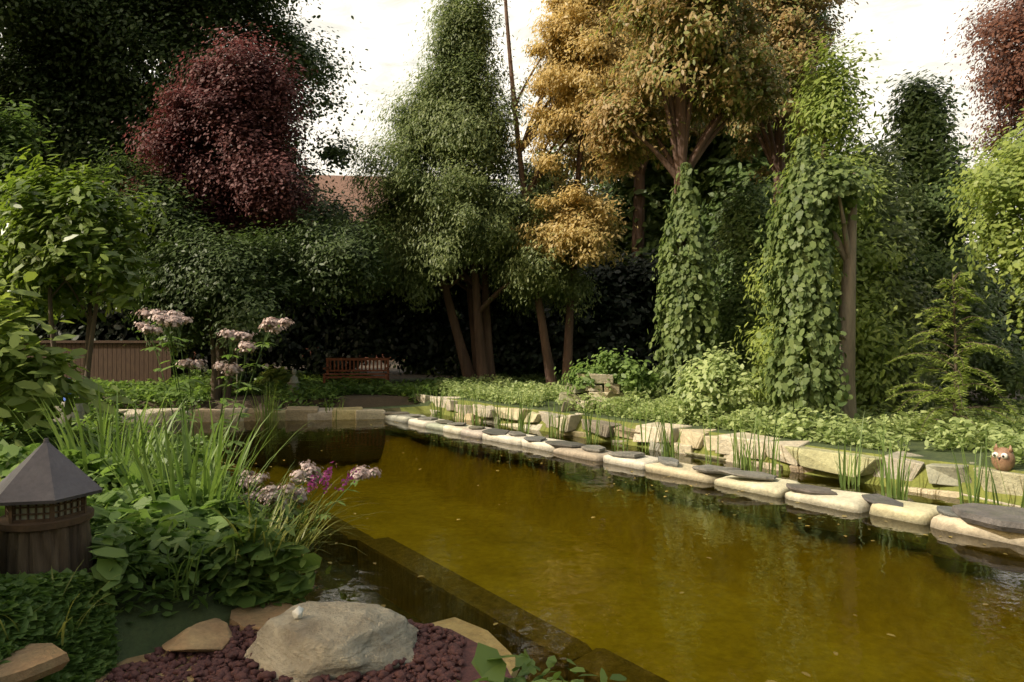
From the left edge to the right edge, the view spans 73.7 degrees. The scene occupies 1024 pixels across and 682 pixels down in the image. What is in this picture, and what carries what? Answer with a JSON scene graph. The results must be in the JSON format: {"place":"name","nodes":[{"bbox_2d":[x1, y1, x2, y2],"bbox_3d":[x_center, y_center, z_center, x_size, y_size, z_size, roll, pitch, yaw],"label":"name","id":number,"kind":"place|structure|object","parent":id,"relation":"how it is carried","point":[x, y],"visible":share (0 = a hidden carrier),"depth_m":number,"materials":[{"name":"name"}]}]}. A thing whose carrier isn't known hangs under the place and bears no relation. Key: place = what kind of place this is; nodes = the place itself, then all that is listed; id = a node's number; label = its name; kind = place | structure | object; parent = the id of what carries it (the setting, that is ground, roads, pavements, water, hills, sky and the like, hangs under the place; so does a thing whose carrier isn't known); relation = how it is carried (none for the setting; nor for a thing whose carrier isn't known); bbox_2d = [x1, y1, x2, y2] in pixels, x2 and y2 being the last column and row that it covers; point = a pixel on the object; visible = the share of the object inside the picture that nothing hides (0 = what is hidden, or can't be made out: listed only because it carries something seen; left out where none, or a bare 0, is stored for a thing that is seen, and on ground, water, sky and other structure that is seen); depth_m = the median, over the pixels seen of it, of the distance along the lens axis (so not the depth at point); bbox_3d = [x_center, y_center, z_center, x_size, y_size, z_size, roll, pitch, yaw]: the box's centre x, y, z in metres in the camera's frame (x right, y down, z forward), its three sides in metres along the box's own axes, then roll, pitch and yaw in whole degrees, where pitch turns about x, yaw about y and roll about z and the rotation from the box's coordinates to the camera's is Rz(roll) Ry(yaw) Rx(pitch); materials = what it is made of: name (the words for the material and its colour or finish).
{"place":"outdoors","nodes":[
{"label":"outdoors","id":0,"kind":"place"},
{"bbox_2d":[194,175,404,359],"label":"house","id":1,"kind":"structure","parent":0,"point":[339,184],"depth_m":50.49,"materials":[{"name":"brick"}]},
{"bbox_2d":[236,459,381,544],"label":"flowering plant","id":2,"kind":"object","parent":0,"point":[311,469],"depth_m":5.58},
{"bbox_2d":[129,414,567,446],"bbox_3d":[-0.116,1.700,7.789,7.500,0.001,25.500,0,0,-37],"label":"pond edge","id":3,"kind":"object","parent":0,"point":[322,424],"depth_m":13.57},
{"bbox_2d":[250,381,287,426],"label":"reed clump","id":4,"kind":"object","parent":3,"relation":"in","point":[271,410],"visible":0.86,"depth_m":14.20,"materials":[{"name":"green plant"}]},
{"bbox_2d":[324,395,343,417],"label":"reed clump","id":5,"kind":"object","parent":3,"relation":"in","point":[331,406],"visible":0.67,"depth_m":14.76,"materials":[{"name":"green plant"}]},
{"bbox_2d":[201,420,1007,681],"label":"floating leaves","id":6,"kind":"object","parent":3,"relation":"on","point":[808,674],"visible":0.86,"depth_m":5.32,"materials":[{"name":"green plant"}]},
{"bbox_2d":[0,0,1023,271],"bbox_3d":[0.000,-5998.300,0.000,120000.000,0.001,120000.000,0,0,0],"label":"sky","id":7,"kind":"structure","parent":0,"point":[374,34],"depth_m":14144.50,"materials":[{"name":"white"}]},
{"bbox_2d":[89,355,1023,681],"bbox_3d":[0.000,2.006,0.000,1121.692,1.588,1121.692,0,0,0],"label":"ground","id":8,"kind":"structure","parent":0,"point":[633,573],"depth_m":7.49,"materials":[{"name":"soil"}]},
{"bbox_2d":[0,91,69,327],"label":"tree","id":9,"kind":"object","parent":8,"relation":"on","point":[14,138],"depth_m":12.50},
{"bbox_2d":[0,519,92,573],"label":"lantern base","id":10,"kind":"object","parent":8,"relation":"on","point":[59,550],"visible":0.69,"depth_m":3.49,"materials":[{"name":"brown wood"}]},
{"bbox_2d":[0,438,102,531],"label":"garden lantern","id":11,"kind":"object","parent":10,"relation":"on","point":[46,484],"visible":1,"depth_m":3.52,"materials":[{"name":"grey wood"}]},
{"bbox_2d":[0,568,120,681],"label":"ground cover","id":12,"kind":"object","parent":8,"relation":"on","point":[91,649],"visible":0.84,"depth_m":3.27,"materials":[{"name":"green plant"}]},
{"bbox_2d":[0,560,125,645],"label":"grass tuft","id":13,"kind":"object","parent":12,"relation":"on","point":[63,627],"visible":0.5,"depth_m":3.18,"materials":[{"name":"green plant"}]},
{"bbox_2d":[0,272,133,446],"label":"shrub","id":14,"kind":"object","parent":8,"relation":"on","point":[36,374],"depth_m":6.22,"materials":[{"name":"plant"}]},
{"bbox_2d":[52,393,84,426],"bbox_3d":[-5.848,0.931,9.003,0.327,0.882,0.314,0,0,-16],"label":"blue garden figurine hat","id":15,"kind":"object","parent":8,"relation":"on","point":[80,410],"visible":0.04,"depth_m":8.89,"materials":[{"name":"stone"}]},
{"bbox_2d":[23,340,172,384],"bbox_3d":[-14.304,0.670,19.012,9.511,1.380,0.135,0,0,-2],"label":"wooden fence","id":16,"kind":"object","parent":8,"relation":"on","point":[117,360],"visible":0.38,"depth_m":19.11,"materials":[{"name":"brown wood"}]},
{"bbox_2d":[3,383,192,485],"bbox_3d":[-3.163,0.776,5.303,1.218,1.021,1.279,0,0,0],"label":"iris clump","id":17,"kind":"object","parent":8,"relation":"on","point":[69,440],"visible":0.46,"depth_m":5.13,"materials":[{"name":"green plant"}]},
{"bbox_2d":[82,468,133,504],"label":"grass tuft","id":18,"kind":"object","parent":8,"relation":"on","point":[104,485],"visible":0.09,"depth_m":4.44,"materials":[{"name":"green plant"}]},
{"bbox_2d":[93,403,150,441],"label":"grass tuft","id":19,"kind":"object","parent":8,"relation":"on","point":[122,426],"visible":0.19,"depth_m":7.08,"materials":[{"name":"green plant"}]},
{"bbox_2d":[0,516,292,681],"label":"rocks","id":20,"kind":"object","parent":8,"relation":"on","point":[32,662],"depth_m":2.99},
{"bbox_2d":[0,415,318,617],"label":"ground cover plants","id":21,"kind":"object","parent":8,"relation":"on","point":[21,432],"visible":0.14,"depth_m":4.05,"materials":[{"name":"green plant"}]},
{"bbox_2d":[121,509,237,598],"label":"grass tuft","id":22,"kind":"object","parent":8,"relation":"on","point":[176,573],"visible":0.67,"depth_m":3.77,"materials":[{"name":"green plant"}]},
{"bbox_2d":[0,0,370,374],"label":"tree","id":23,"kind":"object","parent":8,"relation":"on","point":[75,65],"depth_m":20.27,"materials":[{"name":"plant"}]},
{"bbox_2d":[85,390,313,516],"bbox_3d":[-2.257,0.889,4.806,1.344,1.068,1.396,0,0,25],"label":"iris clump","id":24,"kind":"object","parent":8,"relation":"on","point":[212,473],"visible":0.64,"depth_m":4.73,"materials":[{"name":"green plant"}]},
{"bbox_2d":[133,308,293,481],"bbox_3d":[-2.797,0.621,6.123,1.528,1.801,1.301,0,0,0],"label":"flowering plant","id":25,"kind":"object","parent":8,"relation":"on","point":[173,318],"depth_m":6.06,"materials":[{"name":"plant"}]},
{"bbox_2d":[102,17,331,385],"bbox_3d":[-7.699,-3.404,17.794,6.167,9.551,4.461,0,0,0],"label":"copper beech tree","id":26,"kind":"object","parent":8,"relation":"on","point":[246,101],"depth_m":17.02,"materials":[{"name":"plant"}]},
{"bbox_2d":[74,136,401,399],"bbox_3d":[-6.807,-1.846,16.614,8.089,6.429,5.575,0,0,0],"label":"tree","id":27,"kind":"object","parent":8,"relation":"on","point":[232,284],"depth_m":15.76,"materials":[{"name":"plant"}]},
{"bbox_2d":[119,406,385,464],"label":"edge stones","id":28,"kind":"object","parent":8,"relation":"on","point":[359,447],"visible":0.42,"depth_m":14.65,"materials":[{"name":"stone"}]},
{"bbox_2d":[49,366,493,409],"bbox_3d":[-8.191,1.238,20.391,15.763,0.794,13.341,0,0,0],"label":"ground cover","id":29,"kind":"object","parent":8,"relation":"on","point":[312,386],"visible":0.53,"depth_m":16.97,"materials":[{"name":"green plant"}]},
{"bbox_2d":[254,363,298,386],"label":"shrub","id":30,"kind":"object","parent":8,"relation":"on","point":[276,375],"visible":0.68,"depth_m":18.17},
{"bbox_2d":[245,460,311,517],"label":"grass tuft","id":31,"kind":"object","parent":8,"relation":"on","point":[274,484],"visible":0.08,"depth_m":7.57,"materials":[{"name":"green plant"}]},
{"bbox_2d":[179,470,395,584],"bbox_3d":[-1.344,1.169,4.326,1.128,0.862,1.444,0,0,25],"label":"grass clump","id":32,"kind":"object","parent":8,"relation":"on","point":[284,534],"visible":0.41,"depth_m":4.31,"materials":[{"name":"green plant"}]},
{"bbox_2d":[287,369,300,396],"bbox_3d":[-5.300,1.018,16.600,0.250,0.665,0.250,0,0,0],"label":"bust statue","id":33,"kind":"object","parent":8,"relation":"on","point":[294,381],"visible":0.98,"depth_m":16.52,"materials":[{"name":"stone"}]},
{"bbox_2d":[0,397,626,681],"bbox_3d":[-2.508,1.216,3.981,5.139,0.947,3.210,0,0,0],"label":"bank ground cover","id":34,"kind":"object","parent":8,"relation":"on","point":[489,664],"visible":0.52,"depth_m":4.10,"materials":[{"name":"green plant"}]},
{"bbox_2d":[0,141,187,421],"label":"tree","id":35,"kind":"object","parent":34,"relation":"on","point":[30,241],"depth_m":9.64,"materials":[{"name":"plant"}]},
{"bbox_2d":[223,468,318,531],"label":"grass clump","id":36,"kind":"object","parent":34,"relation":"on","point":[252,512],"visible":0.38,"depth_m":4.84,"materials":[{"name":"green plant"}]},
{"bbox_2d":[280,476,346,552],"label":"iris clump","id":37,"kind":"object","parent":8,"relation":"on","point":[302,520],"visible":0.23,"depth_m":6.45,"materials":[{"name":"green plant"}]},
{"bbox_2d":[284,461,359,574],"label":"loosestrife spikes","id":38,"kind":"object","parent":8,"relation":"on","point":[327,479],"depth_m":4.30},
{"bbox_2d":[195,622,513,681],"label":"gravel bed","id":39,"kind":"object","parent":8,"relation":"on","point":[470,673],"visible":0.1,"depth_m":3.38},
{"bbox_2d":[162,618,232,652],"bbox_3d":[-1.507,1.561,3.604,0.633,0.111,0.434,0,0,0],"label":"rock","id":40,"kind":"object","parent":39,"relation":"on","point":[212,635],"visible":0.81,"depth_m":3.52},
{"bbox_2d":[97,618,466,681],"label":"lava gravel pebbles","id":41,"kind":"object","parent":39,"relation":"on","point":[436,658],"visible":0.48,"depth_m":3.32,"materials":[{"name":"gravel"}]},
{"bbox_2d":[244,601,418,681],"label":"boulder","id":42,"kind":"object","parent":39,"relation":"on","point":[333,639],"visible":0.91,"depth_m":3.37,"materials":[{"name":"stone"}]},
{"bbox_2d":[292,606,303,618],"bbox_3d":[-1.099,1.390,3.497,0.054,0.064,0.050,0,0,0],"label":"source bubbler","id":43,"kind":"object","parent":42,"relation":"on","point":[297,612],"visible":1,"depth_m":3.49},
{"bbox_2d":[433,617,519,677],"bbox_3d":[-0.283,1.654,3.435,0.648,0.088,1.183,0,0,0],"label":"stone","id":44,"kind":"object","parent":39,"relation":"on","point":[474,633],"visible":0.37,"depth_m":3.75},
{"bbox_2d":[323,358,389,382],"bbox_3d":[-4.300,0.912,18.900,1.750,0.875,0.520,0,0,-4],"label":"garden bench","id":45,"kind":"object","parent":8,"relation":"on","point":[327,376],"visible":0.95,"depth_m":19.07,"materials":[{"name":"brown wood"}]},
{"bbox_2d":[29,230,722,379],"bbox_3d":[-0.327,-1.210,23.061,31.027,5.451,4.500,0,0,-2],"label":"hedge behind trees","id":46,"kind":"object","parent":8,"relation":"on","point":[426,338],"depth_m":21.97,"materials":[{"name":"plant"}]},
{"bbox_2d":[147,427,668,681],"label":"ledge","id":47,"kind":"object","parent":8,"relation":"on","point":[435,592],"depth_m":4.86,"materials":[{"name":"stone"}]},
{"bbox_2d":[427,388,445,416],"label":"reed clump","id":48,"kind":"object","parent":8,"relation":"on","point":[436,403],"visible":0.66,"depth_m":14.95,"materials":[{"name":"green plant"}]},
{"bbox_2d":[427,383,453,418],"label":"reed clump","id":49,"kind":"object","parent":8,"relation":"on","point":[440,415],"visible":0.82,"depth_m":14.79,"materials":[{"name":"green plant"}]},
{"bbox_2d":[392,285,497,374],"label":"shrub","id":50,"kind":"object","parent":8,"relation":"on","point":[409,368],"visible":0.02,"depth_m":27.45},
{"bbox_2d":[444,388,463,421],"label":"reed clump","id":51,"kind":"object","parent":8,"relation":"on","point":[454,408],"visible":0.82,"depth_m":14.44,"materials":[{"name":"green plant"}]},
{"bbox_2d":[453,386,471,421],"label":"reed clump","id":52,"kind":"object","parent":8,"relation":"on","point":[462,415],"visible":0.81,"depth_m":14.43,"materials":[{"name":"green plant"}]},
{"bbox_2d":[321,0,610,381],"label":"yew tree","id":53,"kind":"object","parent":8,"relation":"on","point":[460,218],"depth_m":18.84,"materials":[{"name":"plant"}]},
{"bbox_2d":[466,384,485,425],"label":"reed clump","id":54,"kind":"object","parent":8,"relation":"on","point":[476,412],"visible":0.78,"depth_m":14.02,"materials":[{"name":"green plant"}]},
{"bbox_2d":[471,387,485,426],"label":"reed clump","id":55,"kind":"object","parent":8,"relation":"on","point":[477,413],"visible":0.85,"depth_m":13.54,"materials":[{"name":"green plant"}]},
{"bbox_2d":[486,388,510,429],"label":"reed clump","id":56,"kind":"object","parent":8,"relation":"on","point":[497,417],"visible":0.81,"depth_m":13.11,"materials":[{"name":"green plant"}]},
{"bbox_2d":[504,397,523,430],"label":"reed clump","id":57,"kind":"object","parent":8,"relation":"on","point":[518,419],"visible":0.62,"depth_m":13.07,"materials":[{"name":"green plant"}]},
{"bbox_2d":[14,142,1023,375],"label":"hedge","id":58,"kind":"object","parent":8,"relation":"on","point":[1015,317],"depth_m":29.64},
{"bbox_2d":[511,394,535,433],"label":"reed clump","id":59,"kind":"object","parent":8,"relation":"on","point":[527,418],"visible":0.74,"depth_m":12.39,"materials":[{"name":"green plant"}]},
{"bbox_2d":[516,386,533,433],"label":"reed clump","id":60,"kind":"object","parent":8,"relation":"on","point":[521,422],"visible":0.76,"depth_m":12.68,"materials":[{"name":"green plant"}]},
{"bbox_2d":[543,398,561,438],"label":"reed clump","id":61,"kind":"object","parent":8,"relation":"on","point":[550,420],"visible":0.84,"depth_m":12.09,"materials":[{"name":"green plant"}]},
{"bbox_2d":[493,141,612,376],"bbox_3d":[1.525,-2.998,27.250,6.798,9.988,6.689,0,0,0],"label":"dark conifer","id":62,"kind":"object","parent":8,"relation":"on","point":[541,366],"depth_m":25.94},
{"bbox_2d":[548,396,574,439],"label":"reed clump","id":63,"kind":"object","parent":8,"relation":"on","point":[562,429],"visible":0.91,"depth_m":12.10,"materials":[{"name":"green plant"}]},
{"bbox_2d":[501,0,657,384],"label":"tree","id":64,"kind":"object","parent":8,"relation":"on","point":[570,82],"depth_m":18.41,"materials":[{"name":"plant"}]},
{"bbox_2d":[573,389,604,444],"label":"reed clump","id":65,"kind":"object","parent":8,"relation":"on","point":[586,431],"visible":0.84,"depth_m":11.46,"materials":[{"name":"green plant"}]},
{"bbox_2d":[559,373,624,411],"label":"stone blocks","id":66,"kind":"structure","parent":8,"relation":"on","point":[614,391],"depth_m":13.11,"materials":[{"name":"stone"}]},
{"bbox_2d":[553,345,661,396],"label":"shrub on stack","id":67,"kind":"object","parent":66,"relation":"on","point":[620,367],"depth_m":13.22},
{"bbox_2d":[582,391,603,444],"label":"reed clump","id":68,"kind":"object","parent":8,"relation":"on","point":[590,422],"visible":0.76,"depth_m":11.52,"materials":[{"name":"green plant"}]},
{"bbox_2d":[516,0,721,372],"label":"tree","id":69,"kind":"object","parent":8,"relation":"on","point":[639,213],"depth_m":25.99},
{"bbox_2d":[604,395,636,451],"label":"reed clump","id":70,"kind":"object","parent":8,"relation":"on","point":[618,443],"visible":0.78,"depth_m":10.37,"materials":[{"name":"green plant"}]},
{"bbox_2d":[583,133,708,374],"bbox_3d":[4.946,-6.195,28.214,7.203,15.812,6.638,0,0,0],"label":"tree","id":71,"kind":"object","parent":8,"relation":"on","point":[656,192],"visible":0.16,"depth_m":26.55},
{"bbox_2d":[631,395,660,454],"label":"reed clump","id":72,"kind":"object","parent":8,"relation":"on","point":[645,431],"visible":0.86,"depth_m":10.46,"materials":[{"name":"green plant"}]},
{"bbox_2d":[649,399,684,457],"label":"reed clump","id":73,"kind":"object","parent":8,"relation":"on","point":[663,432],"visible":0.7,"depth_m":10.03,"materials":[{"name":"green plant"}]},
{"bbox_2d":[657,400,682,459],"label":"reed clump","id":74,"kind":"object","parent":8,"relation":"on","point":[672,453],"visible":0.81,"depth_m":9.78,"materials":[{"name":"green plant"}]},
{"bbox_2d":[646,162,726,405],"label":"ivy column","id":75,"kind":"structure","parent":8,"relation":"on","point":[681,285],"depth_m":13.25,"materials":[{"name":"green plant"}]},
{"bbox_2d":[560,0,812,368],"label":"tree","id":76,"kind":"object","parent":8,"relation":"on","point":[709,35],"depth_m":13.54,"materials":[{"name":"plant"}]},
{"bbox_2d":[383,415,1023,572],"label":"pond coping stones","id":77,"kind":"object","parent":8,"relation":"on","point":[852,513],"visible":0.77,"depth_m":7.55,"materials":[{"name":"stone"}]},
{"bbox_2d":[384,411,958,517],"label":"stepping stones","id":78,"kind":"object","parent":77,"relation":"on","point":[813,489],"visible":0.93,"depth_m":8.41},
{"bbox_2d":[951,503,1023,533],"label":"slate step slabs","id":79,"kind":"structure","parent":77,"relation":"on","point":[1004,518],"depth_m":5.88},
{"bbox_2d":[698,406,718,465],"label":"reed clump","id":80,"kind":"object","parent":8,"relation":"on","point":[710,443],"visible":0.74,"depth_m":9.01,"materials":[{"name":"green plant"}]},
{"bbox_2d":[662,340,761,420],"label":"light green shrub","id":81,"kind":"object","parent":8,"relation":"on","point":[700,392],"depth_m":10.97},
{"bbox_2d":[415,394,1023,507],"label":"stone wall","id":82,"kind":"structure","parent":8,"relation":"on","point":[795,454],"depth_m":9.11,"materials":[{"name":"stone"}]},
{"bbox_2d":[991,444,1015,470],"bbox_3d":[5.176,1.235,7.200,0.235,0.290,0.202,0,0,-31],"label":"owl figurine","id":83,"kind":"object","parent":82,"relation":"on","point":[1005,458],"visible":0.94,"depth_m":7.14,"materials":[{"name":"brown"}]},
{"bbox_2d":[432,374,1023,464],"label":"ground cover plants","id":84,"kind":"object","parent":8,"relation":"on","point":[1014,439],"visible":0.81,"depth_m":9.90,"materials":[{"name":"green plant"}]},
{"bbox_2d":[751,135,863,428],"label":"ivy column","id":85,"kind":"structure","parent":84,"relation":"on","point":[803,292],"depth_m":10.09,"materials":[{"name":"green plant"}]},
{"bbox_2d":[884,272,1022,444],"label":"young conifer","id":86,"kind":"object","parent":84,"relation":"on","point":[949,377],"depth_m":9.43,"materials":[{"name":"plant"}]},
{"bbox_2d":[448,370,1023,435],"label":"ivy ground cover","id":87,"kind":"object","parent":8,"relation":"on","point":[529,376],"visible":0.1,"depth_m":14.08,"materials":[{"name":"green plant"}]},
{"bbox_2d":[691,120,789,247],"bbox_3d":[8.591,-4.714,25.889,6.648,13.295,6.900,0,0,0],"label":"climbing ivy","id":88,"kind":"object","parent":8,"relation":"on","point":[723,168],"visible":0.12,"depth_m":25.07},
{"bbox_2d":[693,167,787,401],"bbox_3d":[5.081,-1.069,15.006,3.545,5.314,3.515,0,0,0],"label":"climbing ivy","id":89,"kind":"object","parent":8,"relation":"on","point":[745,219],"depth_m":14.43,"materials":[{"name":"plant"}]},
{"bbox_2d":[726,408,761,470],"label":"reed clump","id":90,"kind":"object","parent":8,"relation":"on","point":[735,441],"visible":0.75,"depth_m":9.16,"materials":[{"name":"green plant"}]},
{"bbox_2d":[739,410,777,471],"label":"reed clump","id":91,"kind":"object","parent":8,"relation":"on","point":[760,463],"visible":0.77,"depth_m":8.61,"materials":[{"name":"green plant"}]},
{"bbox_2d":[750,409,785,477],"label":"reed clump","id":92,"kind":"object","parent":8,"relation":"on","point":[774,461],"visible":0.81,"depth_m":8.52,"materials":[{"name":"green plant"}]},
{"bbox_2d":[687,0,854,202],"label":"tree","id":93,"kind":"object","parent":8,"relation":"on","point":[704,154],"depth_m":26.75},
{"bbox_2d":[688,0,867,216],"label":"tree","id":94,"kind":"object","parent":8,"relation":"on","point":[791,14],"depth_m":18.96,"materials":[{"name":"plant"}]},
{"bbox_2d":[771,142,882,427],"bbox_3d":[4.758,-0.815,10.566,1.553,4.362,1.646,0,0,0],"label":"ivy tree","id":95,"kind":"object","parent":8,"relation":"on","point":[847,308],"depth_m":10.32,"materials":[{"name":"plant"}]},
{"bbox_2d":[721,5,946,413],"bbox_3d":[5.587,-2.188,11.968,3.826,7.594,4.130,0,0,0],"label":"tree","id":96,"kind":"object","parent":8,"relation":"on","point":[831,113],"depth_m":11.64,"materials":[{"name":"plant"}]},
{"bbox_2d":[831,411,864,492],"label":"reed clump","id":97,"kind":"object","parent":8,"relation":"on","point":[853,478],"visible":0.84,"depth_m":8.05,"materials":[{"name":"green plant"}]},
{"bbox_2d":[829,426,882,491],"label":"reed clump","id":98,"kind":"object","parent":8,"relation":"on","point":[841,476],"visible":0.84,"depth_m":7.88,"materials":[{"name":"green plant"}]},
{"bbox_2d":[754,128,969,415],"bbox_3d":[6.679,-1.168,12.818,4.209,5.603,3.373,0,0,0],"label":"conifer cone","id":99,"kind":"object","parent":8,"relation":"on","point":[901,235],"visible":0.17,"depth_m":12.04,"materials":[{"name":"plant"}]},
{"bbox_2d":[860,425,919,500],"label":"reed clump","id":100,"kind":"object","parent":8,"relation":"on","point":[893,486],"visible":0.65,"depth_m":7.34,"materials":[{"name":"green plant"}]},
{"bbox_2d":[873,412,911,500],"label":"reed clump","id":101,"kind":"object","parent":8,"relation":"on","point":[886,477],"visible":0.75,"depth_m":7.23,"materials":[{"name":"green plant"}]},
{"bbox_2d":[864,62,1023,406],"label":"tree","id":102,"kind":"object","parent":8,"relation":"on","point":[919,120],"depth_m":14.68,"materials":[{"name":"plant"}]},
{"bbox_2d":[948,423,1002,503],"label":"reed clump","id":103,"kind":"object","parent":8,"relation":"on","point":[977,494],"visible":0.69,"depth_m":6.68,"materials":[{"name":"green plant"}]},
{"bbox_2d":[987,442,1023,507],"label":"reed clump","id":104,"kind":"object","parent":8,"relation":"on","point":[1022,502],"visible":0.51,"depth_m":6.71,"materials":[{"name":"green plant"}]},
{"bbox_3d":[9.021,-0.990,11.037,2.133,4.715,2.767,0,0,0],"label":"tree wood","id":105,"kind":"object","parent":8,"relation":"on","visible":0},
{"bbox_2d":[928,100,1023,349],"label":"tree","id":106,"kind":"object","parent":105,"relation":"attached to","point":[996,186],"visible":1,"depth_m":10.49,"materials":[{"name":"green plant"}]},
{"bbox_2d":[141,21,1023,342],"label":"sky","id":107,"kind":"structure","parent":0,"point":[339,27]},
{"bbox_2d":[942,0,1023,167],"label":"copper tree","id":108,"kind":"object","parent":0,"point":[1005,73],"depth_m":31.95,"materials":[{"name":"plant"}]}
]}

